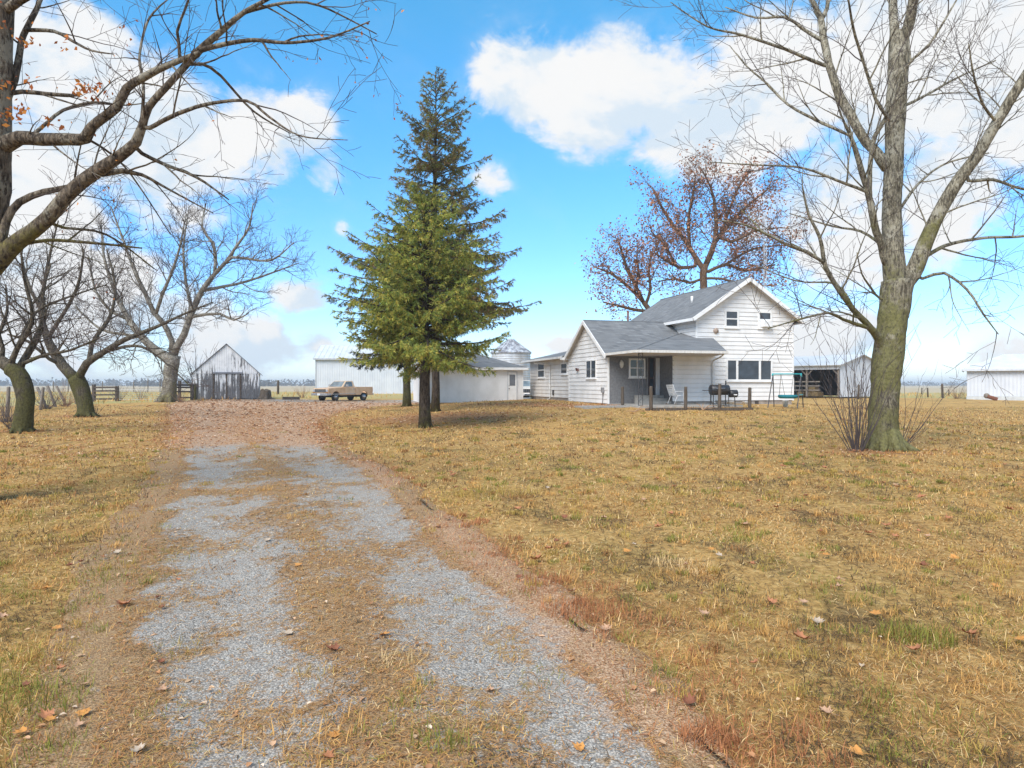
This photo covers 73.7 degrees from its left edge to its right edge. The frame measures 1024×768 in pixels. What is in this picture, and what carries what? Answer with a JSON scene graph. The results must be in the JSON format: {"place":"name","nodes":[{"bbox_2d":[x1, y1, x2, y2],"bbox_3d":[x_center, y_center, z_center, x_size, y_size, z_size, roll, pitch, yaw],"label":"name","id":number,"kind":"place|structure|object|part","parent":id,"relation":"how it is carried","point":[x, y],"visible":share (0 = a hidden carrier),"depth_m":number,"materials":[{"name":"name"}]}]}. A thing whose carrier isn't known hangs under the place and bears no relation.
{"place":"outdoors","nodes":[
{"label":"outdoors","id":0,"kind":"place"},
{"bbox_2d":[6,399,740,767],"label":"driveway","id":1,"kind":"structure","parent":0,"point":[274,689],"depth_m":4.33,"materials":[{"name":"gravel"}]},
{"bbox_2d":[11,726,35,733],"bbox_3d":[-2.212,1.562,3.084,0.092,0.011,0.066,0,0,5],"label":"fallen leaf","id":2,"kind":"object","parent":1,"relation":"on","point":[22,729],"visible":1,"depth_m":3.09,"materials":[{"name":"plant"}]},
{"bbox_2d":[37,707,55,720],"bbox_3d":[-2.189,1.552,3.214,0.129,0.031,0.077,12,11,28],"label":"fallen leaf","id":3,"kind":"object","parent":1,"relation":"on","point":[43,714],"visible":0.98,"depth_m":3.23,"materials":[{"name":"plant"}]},
{"bbox_2d":[43,715,56,721],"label":"fallen leaf","id":4,"kind":"object","parent":1,"relation":"on","point":[52,717],"visible":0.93,"depth_m":3.20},
{"bbox_2d":[49,664,66,669],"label":"fallen leaf","id":5,"kind":"object","parent":1,"relation":"on","point":[60,666],"visible":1,"depth_m":3.77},
{"bbox_2d":[71,718,84,726],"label":"fallen leaf","id":6,"kind":"object","parent":1,"relation":"on","point":[78,722],"visible":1,"depth_m":3.15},
{"bbox_2d":[75,707,90,715],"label":"fallen leaf","id":7,"kind":"object","parent":1,"relation":"on","point":[83,711],"visible":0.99,"depth_m":3.26,"materials":[{"name":"plant"}]},
{"bbox_2d":[115,598,130,604],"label":"fallen leaf","id":8,"kind":"object","parent":1,"relation":"on","point":[121,602],"visible":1,"depth_m":4.88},
{"bbox_2d":[130,742,145,753],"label":"fallen leaf","id":9,"kind":"object","parent":1,"relation":"on","point":[137,749],"visible":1,"depth_m":2.95,"materials":[{"name":"plant"}]},
{"bbox_2d":[153,683,168,689],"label":"fallen leaf","id":10,"kind":"object","parent":1,"relation":"on","point":[163,687],"visible":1,"depth_m":3.54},
{"bbox_2d":[280,628,292,633],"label":"fallen leaf","id":11,"kind":"object","parent":1,"relation":"on","point":[289,631],"visible":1,"depth_m":4.34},
{"bbox_2d":[282,397,299,399],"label":"timber","id":12,"kind":"object","parent":1,"relation":"on","point":[290,398],"visible":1,"depth_m":62.61,"materials":[{"name":"grey wood"}]},
{"bbox_2d":[317,748,335,757],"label":"fallen leaf","id":13,"kind":"object","parent":1,"relation":"on","point":[328,754],"visible":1,"depth_m":2.90,"materials":[{"name":"plant"}]},
{"bbox_2d":[327,729,340,739],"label":"fallen leaf","id":14,"kind":"object","parent":1,"relation":"on","point":[334,735],"visible":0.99,"depth_m":3.07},
{"bbox_2d":[326,642,345,649],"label":"fallen leaf","id":15,"kind":"object","parent":1,"relation":"on","point":[336,646],"visible":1,"depth_m":4.06,"materials":[{"name":"plant"}]},
{"bbox_2d":[311,381,373,400],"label":"pickup truck","id":16,"kind":"object","parent":1,"relation":"on","point":[336,390],"visible":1,"depth_m":59.60,"materials":[{"name":"beige paint"}]},
{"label":"door","id":17,"kind":"part","parent":16,"relation":"part of","materials":[{"name":"beige paint"}]},
{"bbox_2d":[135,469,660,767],"bbox_3d":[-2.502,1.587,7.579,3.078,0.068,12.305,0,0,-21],"label":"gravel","id":18,"kind":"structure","parent":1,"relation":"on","point":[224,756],"depth_m":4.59,"materials":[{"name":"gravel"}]},
{"bbox_2d":[572,742,590,751],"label":"fallen leaf","id":19,"kind":"object","parent":1,"relation":"on","point":[581,746],"visible":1,"depth_m":2.99,"materials":[{"name":"plant"}]},
{"bbox_2d":[600,623,611,630],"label":"fallen leaf","id":20,"kind":"object","parent":1,"relation":"on","point":[605,626],"visible":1,"depth_m":4.37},
{"bbox_2d":[682,692,696,710],"bbox_3d":[0.870,1.551,3.349,0.074,0.032,0.128,-7,8,18],"label":"fallen leaf","id":21,"kind":"object","parent":1,"relation":"on","point":[690,699],"visible":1,"depth_m":3.37,"materials":[{"name":"plant"}]},
{"bbox_2d":[0,385,1023,767],"bbox_3d":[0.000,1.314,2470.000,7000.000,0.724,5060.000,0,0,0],"label":"ground","id":22,"kind":"structure","parent":0,"point":[600,539],"depth_m":7.67,"materials":[{"name":"plant"}]},
{"bbox_2d":[0,388,14,421],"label":"brush","id":23,"kind":"object","parent":22,"relation":"on","point":[11,414],"visible":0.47,"depth_m":28.99,"materials":[{"name":"plant"}]},
{"bbox_2d":[5,387,10,416],"bbox_3d":[-24.378,1.031,33.000,0.180,1.875,0.180,3,0,0],"label":"fence post","id":24,"kind":"object","parent":22,"relation":"on","point":[8,397],"visible":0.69,"depth_m":32.94,"materials":[{"name":"grey wood"}]},
{"bbox_2d":[0,611,15,617],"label":"fallen leaf","id":25,"kind":"object","parent":22,"relation":"on","point":[3,615],"visible":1,"depth_m":4.63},
{"bbox_2d":[10,680,31,686],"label":"fallen leaf","id":26,"kind":"object","parent":22,"relation":"on","point":[26,683],"visible":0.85,"depth_m":3.56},
{"bbox_2d":[0,395,43,428],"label":"brush","id":27,"kind":"object","parent":22,"relation":"on","point":[7,421],"visible":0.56,"depth_m":24.32,"materials":[{"name":"plant"}]},
{"bbox_2d":[39,387,44,409],"bbox_3d":[-27.564,0.977,40.000,0.180,1.688,0.180,7,0,0],"label":"fence post","id":28,"kind":"object","parent":22,"relation":"on","point":[41,399],"visible":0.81,"depth_m":39.94,"materials":[{"name":"grey wood"}]},
{"bbox_2d":[36,387,47,408],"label":"fence post","id":29,"kind":"object","parent":22,"relation":"on","point":[39,392],"visible":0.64,"depth_m":41.44,"materials":[{"name":"grey wood"}]},
{"bbox_2d":[46,385,56,406],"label":"fence post","id":30,"kind":"object","parent":22,"relation":"on","point":[48,388],"visible":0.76,"depth_m":43.44,"materials":[{"name":"grey wood"}]},
{"bbox_2d":[35,381,69,408],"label":"brush","id":31,"kind":"object","parent":22,"relation":"on","point":[49,407],"visible":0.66,"depth_m":40.97,"materials":[{"name":"plant"}]},
{"bbox_2d":[44,380,73,406],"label":"brush","id":32,"kind":"object","parent":22,"relation":"on","point":[67,403],"visible":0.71,"depth_m":43.86,"materials":[{"name":"plant"}]},
{"bbox_2d":[0,218,145,433],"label":"bare tree","id":33,"kind":"object","parent":22,"relation":"on","point":[17,374],"visible":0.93,"depth_m":22.64,"materials":[{"name":"brown plant"}]},
{"bbox_2d":[92,384,118,401],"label":"board gate","id":34,"kind":"structure","parent":22,"relation":"on","point":[94,391],"depth_m":55.85,"materials":[{"name":"grey wood"}]},
{"bbox_2d":[1,196,227,416],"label":"bare tree","id":35,"kind":"object","parent":22,"relation":"on","point":[79,387],"visible":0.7,"depth_m":32.91,"materials":[{"name":"brown plant"}]},
{"bbox_2d":[105,384,126,400],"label":"brush","id":36,"kind":"object","parent":22,"relation":"on","point":[120,393],"visible":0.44,"depth_m":57.91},
{"bbox_2d":[119,389,155,399],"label":"wire gate","id":37,"kind":"structure","parent":22,"relation":"on","point":[136,393],"depth_m":56.99,"materials":[{"name":"metal"}]},
{"bbox_2d":[124,384,152,398],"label":"brush","id":38,"kind":"object","parent":22,"relation":"on","point":[142,392],"visible":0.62,"depth_m":62.05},
{"bbox_2d":[178,381,180,396],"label":"fence post","id":39,"kind":"object","parent":22,"relation":"on","point":[179,382],"visible":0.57,"depth_m":60.90,"materials":[{"name":"grey wood"}]},
{"bbox_2d":[173,392,188,401],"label":"brush","id":40,"kind":"object","parent":22,"relation":"on","point":[180,399],"visible":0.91,"depth_m":50.38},
{"bbox_2d":[177,384,193,399],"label":"board gate","id":41,"kind":"structure","parent":22,"relation":"on","point":[191,397],"depth_m":57.77,"materials":[{"name":"grey wood"}]},
{"bbox_2d":[53,175,318,401],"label":"bare tree","id":42,"kind":"object","parent":22,"relation":"on","point":[186,288],"visible":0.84,"depth_m":50.98,"materials":[{"name":"grey plant"}]},
{"bbox_2d":[164,339,216,383],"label":"shrub","id":43,"kind":"object","parent":22,"relation":"on","point":[195,366],"visible":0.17,"depth_m":66.44,"materials":[{"name":"plant"}]},
{"bbox_2d":[194,385,196,399],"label":"fence post","id":44,"kind":"object","parent":22,"relation":"on","point":[195,392],"visible":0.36,"depth_m":58.48,"materials":[{"name":"grey wood"}]},
{"bbox_2d":[0,0,403,316],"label":"bare tree","id":45,"kind":"object","parent":22,"relation":"on","point":[14,245],"visible":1,"depth_m":9.19,"materials":[{"name":"brown plant"}]},
{"bbox_2d":[190,343,262,398],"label":"old barn","id":46,"kind":"structure","parent":22,"relation":"on","point":[232,372],"depth_m":61.97,"materials":[{"name":"weathered wood boards"},{"name":"peeling white paint"},{"name":"grey tin"}]},
{"bbox_2d":[198,374,212,398],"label":"barn door","id":47,"kind":"structure","parent":46,"relation":"in","point":[205,394],"depth_m":61.37,"materials":[{"name":"wood"}]},
{"bbox_2d":[215,374,225,398],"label":"barn door","id":48,"kind":"structure","parent":46,"relation":"in","point":[220,379],"depth_m":61.79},
{"bbox_2d":[227,374,239,398],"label":"barn door","id":49,"kind":"structure","parent":46,"relation":"in","point":[233,380],"depth_m":62.14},
{"bbox_2d":[241,374,256,398],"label":"barn door","id":50,"kind":"structure","parent":46,"relation":"in","point":[247,380],"depth_m":62.56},
{"bbox_2d":[257,389,273,399],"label":"tree stump","id":51,"kind":"object","parent":22,"relation":"on","point":[265,394],"visible":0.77,"depth_m":62.62,"materials":[{"name":"grey wood"}]},
{"bbox_2d":[290,385,309,397],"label":"brush","id":52,"kind":"object","parent":22,"relation":"on","point":[303,395],"visible":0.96,"depth_m":72.02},
{"bbox_2d":[313,345,465,393],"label":"pole barn","id":53,"kind":"structure","parent":22,"relation":"on","point":[329,368],"depth_m":88.69,"materials":[{"name":"white metal"}]},
{"bbox_2d":[350,237,456,406],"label":"spruce","id":54,"kind":"object","parent":22,"relation":"on","point":[406,401],"depth_m":42.79,"materials":[{"name":"green plant"}]},
{"bbox_2d":[327,179,510,427],"bbox_3d":[-3.342,-2.912,25.426,6.794,9.276,8.267,0,0,0],"label":"spruce","id":55,"kind":"object","parent":22,"relation":"on","point":[414,338],"visible":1,"depth_m":24.59,"materials":[{"name":"green plant"}]},
{"bbox_2d":[321,66,542,411],"bbox_3d":[-3.833,-7.270,34.172,10.913,17.448,10.340,0,0,0],"label":"spruce","id":56,"kind":"object","parent":22,"relation":"on","point":[434,165],"visible":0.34,"depth_m":33.83,"materials":[{"name":"green plant"}]},
{"bbox_2d":[413,354,528,402],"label":"garage","id":57,"kind":"structure","parent":22,"relation":"on","point":[506,383],"depth_m":46.98,"materials":[{"name":"white"}]},
{"bbox_2d":[508,372,515,399],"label":"door","id":58,"kind":"structure","parent":57,"relation":"in","point":[511,375],"depth_m":47.32,"materials":[{"name":"metal"}]},
{"bbox_2d":[0,377,966,385],"bbox_3d":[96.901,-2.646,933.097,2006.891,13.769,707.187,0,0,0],"label":"wood","id":59,"kind":"object","parent":22,"relation":"on","point":[112,382],"visible":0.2,"depth_m":817.46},
{"bbox_2d":[490,338,531,398],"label":"grain bin","id":60,"kind":"object","parent":22,"relation":"on","point":[513,351],"visible":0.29,"depth_m":66.56,"materials":[{"name":"metal"}]},
{"bbox_2d":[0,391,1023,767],"bbox_3d":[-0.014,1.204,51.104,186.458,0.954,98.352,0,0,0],"label":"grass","id":61,"kind":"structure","parent":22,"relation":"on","point":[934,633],"depth_m":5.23,"materials":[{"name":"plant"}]},
{"bbox_2d":[819,706,839,715],"bbox_3d":[1.522,1.562,3.280,0.090,0.023,0.063,0,0,19],"label":"fallen leaf","id":62,"kind":"object","parent":61,"relation":"on","point":[825,709],"visible":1,"depth_m":3.29,"materials":[{"name":"plant"}]},
{"bbox_2d":[949,553,962,558],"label":"fallen leaf","id":63,"kind":"object","parent":61,"relation":"on","point":[954,556],"visible":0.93,"depth_m":6.26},
{"bbox_2d":[956,627,978,634],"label":"fallen leaf","id":64,"kind":"object","parent":61,"relation":"on","point":[969,631],"visible":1,"depth_m":4.35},
{"bbox_2d":[0,399,1023,767],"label":"leaf litter","id":65,"kind":"object","parent":22,"relation":"on","point":[272,743],"visible":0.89,"depth_m":25.28,"materials":[{"name":"plant"}]},
{"bbox_2d":[523,380,530,397],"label":"pickup truck","id":66,"kind":"object","parent":22,"relation":"on","point":[526,388],"visible":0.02,"depth_m":55.70,"materials":[{"name":"white paint"}]},
{"bbox_2d":[621,387,623,404],"bbox_3d":[5.505,0.689,33.994,0.162,1.170,0.170,0,1,-3],"label":"fence post","id":67,"kind":"object","parent":22,"relation":"on","point":[622,395],"visible":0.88,"depth_m":33.93,"materials":[{"name":"brown wood"}]},
{"bbox_2d":[574,215,674,320],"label":"rusty tree","id":68,"kind":"object","parent":22,"relation":"on","point":[632,276],"visible":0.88,"depth_m":59.64,"materials":[{"name":"orange plant"}]},
{"bbox_2d":[649,386,652,410],"bbox_3d":[6.289,0.732,30.887,0.170,1.326,0.162,1,2,43],"label":"fence post","id":69,"kind":"object","parent":22,"relation":"on","point":[651,397],"visible":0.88,"depth_m":30.82,"materials":[{"name":"grey wood"}]},
{"bbox_2d":[521,277,804,405],"bbox_3d":[9.121,-2.195,42.574,12.455,7.590,18.410,0,0,-15],"label":"farmhouse","id":70,"kind":"object","parent":22,"relation":"on","point":[695,342],"visible":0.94,"depth_m":38.11,"materials":[{"name":"white"}]},
{"bbox_2d":[537,362,544,378],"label":"window","id":71,"kind":"structure","parent":70,"relation":"in","point":[541,368],"depth_m":46.84,"materials":[{"name":"white glass"}]},
{"bbox_2d":[561,362,567,374],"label":"window","id":72,"kind":"structure","parent":70,"relation":"in","point":[564,367],"depth_m":42.37,"materials":[{"name":"white glass"}]},
{"bbox_2d":[586,359,596,378],"bbox_3d":[4.408,-0.846,38.211,0.095,1.095,1.550,0,0,-15],"label":"window","id":73,"kind":"structure","parent":70,"relation":"in","point":[590,364],"depth_m":38.12,"materials":[{"name":"white glass"}]},
{"bbox_2d":[628,358,645,378],"bbox_3d":[6.677,-0.865,36.396,1.034,1.073,0.095,0,0,-15],"label":"window","id":74,"kind":"structure","parent":70,"relation":"in","point":[633,362],"depth_m":36.38,"materials":[{"name":"white glass"}]},
{"bbox_2d":[648,358,654,394],"bbox_3d":[7.476,-0.472,36.597,0.384,2.051,0.129,0,0,-15],"label":"door","id":75,"kind":"structure","parent":70,"relation":"in","point":[651,361],"depth_m":36.59,"materials":[{"name":"grey glass"}]},
{"bbox_2d":[724,309,739,328],"bbox_3d":[12.216,-3.639,37.928,0.981,1.057,0.095,0,0,-15],"label":"window","id":76,"kind":"structure","parent":70,"relation":"in","point":[731,317],"depth_m":37.93,"materials":[{"name":"white glass"}]},
{"bbox_2d":[726,359,772,381],"bbox_3d":[13.305,-0.796,38.222,3.055,1.297,0.110,0,0,-15],"label":"picture window","id":77,"kind":"structure","parent":70,"relation":"in","point":[748,370],"depth_m":38.22,"materials":[{"name":"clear glass"}]},
{"bbox_2d":[757,311,772,329],"bbox_3d":[14.312,-3.640,38.377,0.985,1.034,0.350,0,0,-15],"label":"window","id":78,"kind":"structure","parent":70,"relation":"in","point":[762,324],"depth_m":38.42,"materials":[{"name":"white glass"}]},
{"bbox_2d":[763,211,766,289],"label":"antenna mast","id":79,"kind":"object","parent":70,"relation":"attached to","point":[765,250],"visible":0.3,"depth_m":49.99,"materials":[{"name":"metal"}]},
{"bbox_2d":[607,403,742,407],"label":"porch slab","id":80,"kind":"structure","parent":22,"relation":"on","point":[634,405],"depth_m":33.33,"materials":[{"name":"concrete"}]},
{"bbox_2d":[666,385,683,403],"bbox_3d":[8.166,0.480,34.187,0.689,0.972,0.571,0,0,-25],"label":"lawn chair","id":81,"kind":"object","parent":80,"relation":"on","point":[670,391],"visible":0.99,"depth_m":34.06,"materials":[{"name":"white plastic"}]},
{"bbox_2d":[684,387,686,409],"bbox_3d":[7.937,0.739,31.211,0.170,1.300,0.162,0,-2,36],"label":"fence post","id":82,"kind":"object","parent":22,"relation":"on","point":[685,398],"visible":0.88,"depth_m":31.15,"materials":[{"name":"grey wood"}]},
{"bbox_2d":[645,407,752,410],"bbox_3d":[8.641,1.121,31.400,5.276,0.143,0.140,0,0,-11],"label":"edging timber","id":83,"kind":"object","parent":22,"relation":"on","point":[676,409],"visible":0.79,"depth_m":31.31,"materials":[{"name":"brown wood"}]},
{"bbox_2d":[697,403,714,409],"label":"branch","id":84,"kind":"object","parent":22,"relation":"on","point":[705,407],"visible":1,"depth_m":31.08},
{"bbox_2d":[623,139,811,299],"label":"rusty tree","id":85,"kind":"object","parent":22,"relation":"on","point":[676,229],"visible":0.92,"depth_m":56.67,"materials":[{"name":"orange plant"}]},
{"bbox_2d":[718,384,720,410],"bbox_3d":[9.608,0.693,31.604,0.170,1.469,0.162,2,-1,-39],"label":"fence post","id":86,"kind":"object","parent":22,"relation":"on","point":[719,395],"visible":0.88,"depth_m":31.54,"materials":[{"name":"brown wood"}]},
{"bbox_2d":[702,381,737,406],"bbox_3d":[10.234,0.445,33.565,1.650,1.301,0.585,0,0,-7],"label":"smoker grill","id":87,"kind":"object","parent":22,"relation":"on","point":[713,390],"visible":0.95,"depth_m":33.40,"materials":[{"name":"black metal"}]},
{"bbox_2d":[748,387,751,407],"bbox_3d":[11.105,0.761,31.900,0.170,1.274,0.162,1,0,-7],"label":"fence post","id":88,"kind":"object","parent":22,"relation":"on","point":[749,395],"visible":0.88,"depth_m":31.84,"materials":[{"name":"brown wood"}]},
{"bbox_2d":[766,595,777,605],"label":"fallen leaf","id":89,"kind":"object","parent":22,"relation":"on","point":[772,600],"visible":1,"depth_m":4.96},
{"bbox_2d":[767,373,803,407],"bbox_3d":[13.836,0.313,34.498,2.422,1.787,1.150,0,0,-3],"label":"swing set","id":90,"kind":"object","parent":22,"relation":"on","point":[784,396],"visible":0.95,"depth_m":34.43,"materials":[{"name":"metal"}]},
{"bbox_2d":[782,400,788,406],"bbox_3d":[14.178,0.996,35.400,0.320,0.365,0.315,0,0,0],"label":"bucket","id":91,"kind":"object","parent":22,"relation":"on","point":[785,403],"visible":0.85,"depth_m":35.28,"materials":[{"name":"white plastic"}]},
{"bbox_2d":[793,628,814,638],"bbox_3d":[1.801,1.540,4.217,0.101,0.052,0.155,0,0,35],"label":"fallen leaf","id":92,"kind":"object","parent":22,"relation":"on","point":[800,634],"visible":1,"depth_m":4.22,"materials":[{"name":"plant"}]},
{"bbox_2d":[611,0,1023,451],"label":"bare tree","id":93,"kind":"object","parent":22,"relation":"on","point":[899,282],"visible":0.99,"depth_m":16.29,"materials":[{"name":"grey plant"}]},
{"bbox_2d":[812,616,824,624],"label":"fallen leaf","id":94,"kind":"object","parent":22,"relation":"on","point":[818,619],"visible":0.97,"depth_m":4.63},
{"bbox_2d":[794,354,870,396],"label":"open shed","id":95,"kind":"structure","parent":22,"relation":"on","point":[805,364],"depth_m":64.84,"materials":[{"name":"white metal"}]},
{"bbox_2d":[812,392,822,395],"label":"hay bale","id":96,"kind":"object","parent":95,"relation":"in","point":[817,394],"visible":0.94,"depth_m":65.03},
{"bbox_2d":[786,294,920,451],"bbox_3d":[8.201,-0.338,16.105,2.212,3.935,3.379,0,0,-40],"label":"shrub","id":97,"kind":"object","parent":22,"relation":"on","point":[855,447],"visible":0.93,"depth_m":16.20,"materials":[{"name":"plant"}]},
{"bbox_2d":[847,744,867,754],"bbox_3d":[1.486,1.569,2.927,0.109,0.013,0.071,8,8,21],"label":"fallen leaf","id":98,"kind":"object","parent":22,"relation":"on","point":[857,749],"visible":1,"depth_m":2.94,"materials":[{"name":"plant"}]},
{"bbox_2d":[857,385,859,398],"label":"fence post","id":99,"kind":"object","parent":22,"relation":"on","point":[858,390],"visible":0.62,"depth_m":59.92,"materials":[{"name":"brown wood"}]},
{"bbox_2d":[867,609,880,614],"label":"fallen leaf","id":100,"kind":"object","parent":22,"relation":"on","point":[875,612],"visible":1,"depth_m":4.75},
{"bbox_2d":[905,642,921,649],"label":"fallen leaf","id":101,"kind":"object","parent":22,"relation":"on","point":[916,646],"visible":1,"depth_m":4.09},
{"bbox_2d":[903,362,959,443],"bbox_3d":[10.574,0.347,17.334,1.354,2.606,1.975,0,0,37],"label":"shrub","id":102,"kind":"object","parent":22,"relation":"on","point":[918,412],"visible":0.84,"depth_m":16.95,"materials":[{"name":"plant"}]},
{"bbox_2d":[944,382,966,398],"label":"brush","id":103,"kind":"object","parent":22,"relation":"on","point":[961,393],"visible":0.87,"depth_m":67.84,"materials":[{"name":"plant"}]},
{"bbox_2d":[984,393,997,400],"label":"rusty roller","id":104,"kind":"object","parent":22,"relation":"on","point":[987,395],"visible":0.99,"depth_m":61.28,"materials":[{"name":"metal"}]},
{"bbox_2d":[962,354,1023,400],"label":"long shed","id":105,"kind":"structure","parent":22,"relation":"on","point":[1006,371],"depth_m":64.91,"materials":[{"name":"white metal"}]},
{"bbox_2d":[1009,635,1023,639],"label":"fallen leaf","id":106,"kind":"object","parent":22,"relation":"on","point":[1020,637],"visible":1,"depth_m":4.25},
{"bbox_2d":[0,0,1023,384],"label":"sky","id":107,"kind":"structure","parent":0,"point":[569,95],"materials":[{"name":"blue"}]},
{"bbox_2d":[575,405,632,408],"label":"path","id":108,"kind":"structure","parent":0,"point":[603,406],"depth_m":32.59,"materials":[{"name":"concrete"}]},
{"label":"fence post","id":109,"kind":"object","parent":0,"visible":0},
{"bbox_2d":[33,383,158,388],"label":"fence wire","id":110,"kind":"object","parent":109,"relation":"attached to","point":[103,388],"visible":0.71,"depth_m":118.00,"materials":[{"name":"metal"}]},
{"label":"hay bale","id":111,"kind":"object","parent":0,"visible":0},
{"bbox_2d":[809,387,818,391],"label":"hay bale","id":112,"kind":"object","parent":111,"relation":"on","point":[815,388],"visible":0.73,"depth_m":65.39}
]}

